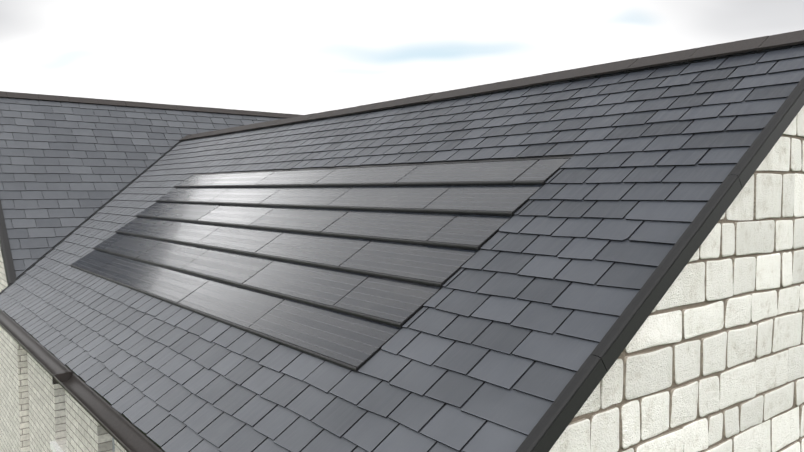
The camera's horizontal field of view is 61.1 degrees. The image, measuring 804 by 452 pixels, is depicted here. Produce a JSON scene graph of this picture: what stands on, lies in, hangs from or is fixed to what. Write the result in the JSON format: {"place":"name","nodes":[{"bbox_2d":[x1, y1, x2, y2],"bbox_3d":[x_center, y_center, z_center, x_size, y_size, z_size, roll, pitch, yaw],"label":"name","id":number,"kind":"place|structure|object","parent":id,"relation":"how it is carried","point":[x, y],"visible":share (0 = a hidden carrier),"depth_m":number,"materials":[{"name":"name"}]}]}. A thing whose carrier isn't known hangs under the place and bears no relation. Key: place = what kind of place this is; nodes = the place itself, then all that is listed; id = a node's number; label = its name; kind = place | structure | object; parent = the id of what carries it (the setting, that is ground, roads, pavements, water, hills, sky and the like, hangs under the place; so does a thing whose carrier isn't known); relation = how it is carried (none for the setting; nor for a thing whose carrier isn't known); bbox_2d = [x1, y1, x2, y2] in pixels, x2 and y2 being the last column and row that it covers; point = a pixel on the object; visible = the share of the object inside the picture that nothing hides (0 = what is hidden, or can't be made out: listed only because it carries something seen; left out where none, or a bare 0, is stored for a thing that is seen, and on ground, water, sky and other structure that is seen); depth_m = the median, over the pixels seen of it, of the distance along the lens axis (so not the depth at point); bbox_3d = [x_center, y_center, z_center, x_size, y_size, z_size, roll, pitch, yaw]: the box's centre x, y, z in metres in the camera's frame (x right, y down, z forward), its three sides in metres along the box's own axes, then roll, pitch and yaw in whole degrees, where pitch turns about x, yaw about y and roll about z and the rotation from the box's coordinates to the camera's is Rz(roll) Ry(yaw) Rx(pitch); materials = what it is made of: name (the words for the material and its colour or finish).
{"place":"outdoors","nodes":[
{"label":"outdoors","id":0,"kind":"place"},
{"bbox_2d":[0,200,16,284],"bbox_3d":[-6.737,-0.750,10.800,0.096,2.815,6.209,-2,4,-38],"label":"roof edge trim","id":1,"kind":"structure","parent":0,"point":[8,263],"depth_m":8.73,"materials":[{"name":"black metal"}]},
{"bbox_2d":[0,97,284,277],"bbox_3d":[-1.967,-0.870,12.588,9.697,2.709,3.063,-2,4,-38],"label":"cross wing slates","id":2,"kind":"object","parent":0,"point":[67,169],"visible":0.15,"depth_m":10.56,"materials":[{"name":"grey stone"}]},
{"bbox_2d":[0,91,300,117],"bbox_3d":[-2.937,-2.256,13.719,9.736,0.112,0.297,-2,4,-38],"label":"roof ridge cap","id":3,"kind":"object","parent":2,"relation":"on","point":[4,94],"visible":0.4,"depth_m":12.19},
{"bbox_2d":[17,120,586,322],"bbox_3d":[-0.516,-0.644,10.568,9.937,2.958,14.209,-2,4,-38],"label":"roof deck","id":4,"kind":"structure","parent":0,"point":[454,274],"depth_m":3.84,"materials":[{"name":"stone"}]},
{"bbox_2d":[0,309,164,451],"bbox_3d":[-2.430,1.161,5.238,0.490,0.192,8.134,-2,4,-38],"label":"eaves gutter","id":5,"kind":"object","parent":4,"relation":"attached to","point":[125,432],"visible":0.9,"depth_m":4.67,"materials":[{"name":"black metal"}]},
{"bbox_2d":[0,141,181,293],"bbox_3d":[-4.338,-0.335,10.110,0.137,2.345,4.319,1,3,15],"label":"valley flashing","id":6,"kind":"object","parent":4,"relation":"attached to","point":[33,265],"visible":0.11,"depth_m":9.67,"materials":[{"name":"black metal"}]},
{"bbox_2d":[0,43,803,451],"bbox_3d":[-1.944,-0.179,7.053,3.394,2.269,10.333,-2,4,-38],"label":"roof slates","id":7,"kind":"object","parent":4,"relation":"on","point":[494,343],"visible":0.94,"depth_m":3.70,"materials":[{"name":"grey stone"}]},
{"bbox_2d":[70,155,575,372],"bbox_3d":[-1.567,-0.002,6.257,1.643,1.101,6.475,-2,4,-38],"label":"solar panels","id":8,"kind":"object","parent":7,"relation":"on","point":[354,268],"visible":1,"depth_m":4.77,"materials":[{"name":"black glass"}]},
{"bbox_2d":[179,30,803,140],"bbox_3d":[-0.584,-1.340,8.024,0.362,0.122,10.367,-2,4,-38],"label":"roof ridge cap","id":9,"kind":"object","parent":7,"relation":"on","point":[759,43],"visible":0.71,"depth_m":5.44,"materials":[{"name":"metal"}]},
{"bbox_2d":[516,77,803,451],"bbox_3d":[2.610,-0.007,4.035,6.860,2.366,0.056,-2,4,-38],"label":"roof edge trim","id":10,"kind":"structure","parent":4,"relation":"attached to","point":[550,427],"depth_m":2.78,"materials":[{"name":"black metal"}]},
{"bbox_2d":[0,0,803,114],"label":"sky","id":11,"kind":"structure","parent":0,"point":[301,57],"materials":[{"name":"white"}]},
{"label":"ground","id":12,"kind":"structure","parent":0,"visible":0},
{"bbox_2d":[0,248,29,451],"bbox_3d":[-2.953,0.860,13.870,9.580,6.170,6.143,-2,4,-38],"label":"cross wing walls","id":13,"kind":"structure","parent":12,"relation":"on","point":[14,420],"depth_m":8.94,"materials":[{"name":"white brick"}]},
{"bbox_2d":[27,353,126,451],"bbox_3d":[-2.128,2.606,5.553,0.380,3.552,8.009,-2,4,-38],"label":"brick wall","id":14,"kind":"structure","parent":12,"relation":"on","point":[61,419],"depth_m":7.40,"materials":[{"name":"white brick"}]},
{"bbox_2d":[549,106,803,451],"bbox_3d":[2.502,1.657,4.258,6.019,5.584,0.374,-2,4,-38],"label":"stone wall","id":15,"kind":"structure","parent":12,"relation":"on","point":[710,358],"depth_m":3.23,"materials":[{"name":"white stone"}]}
]}

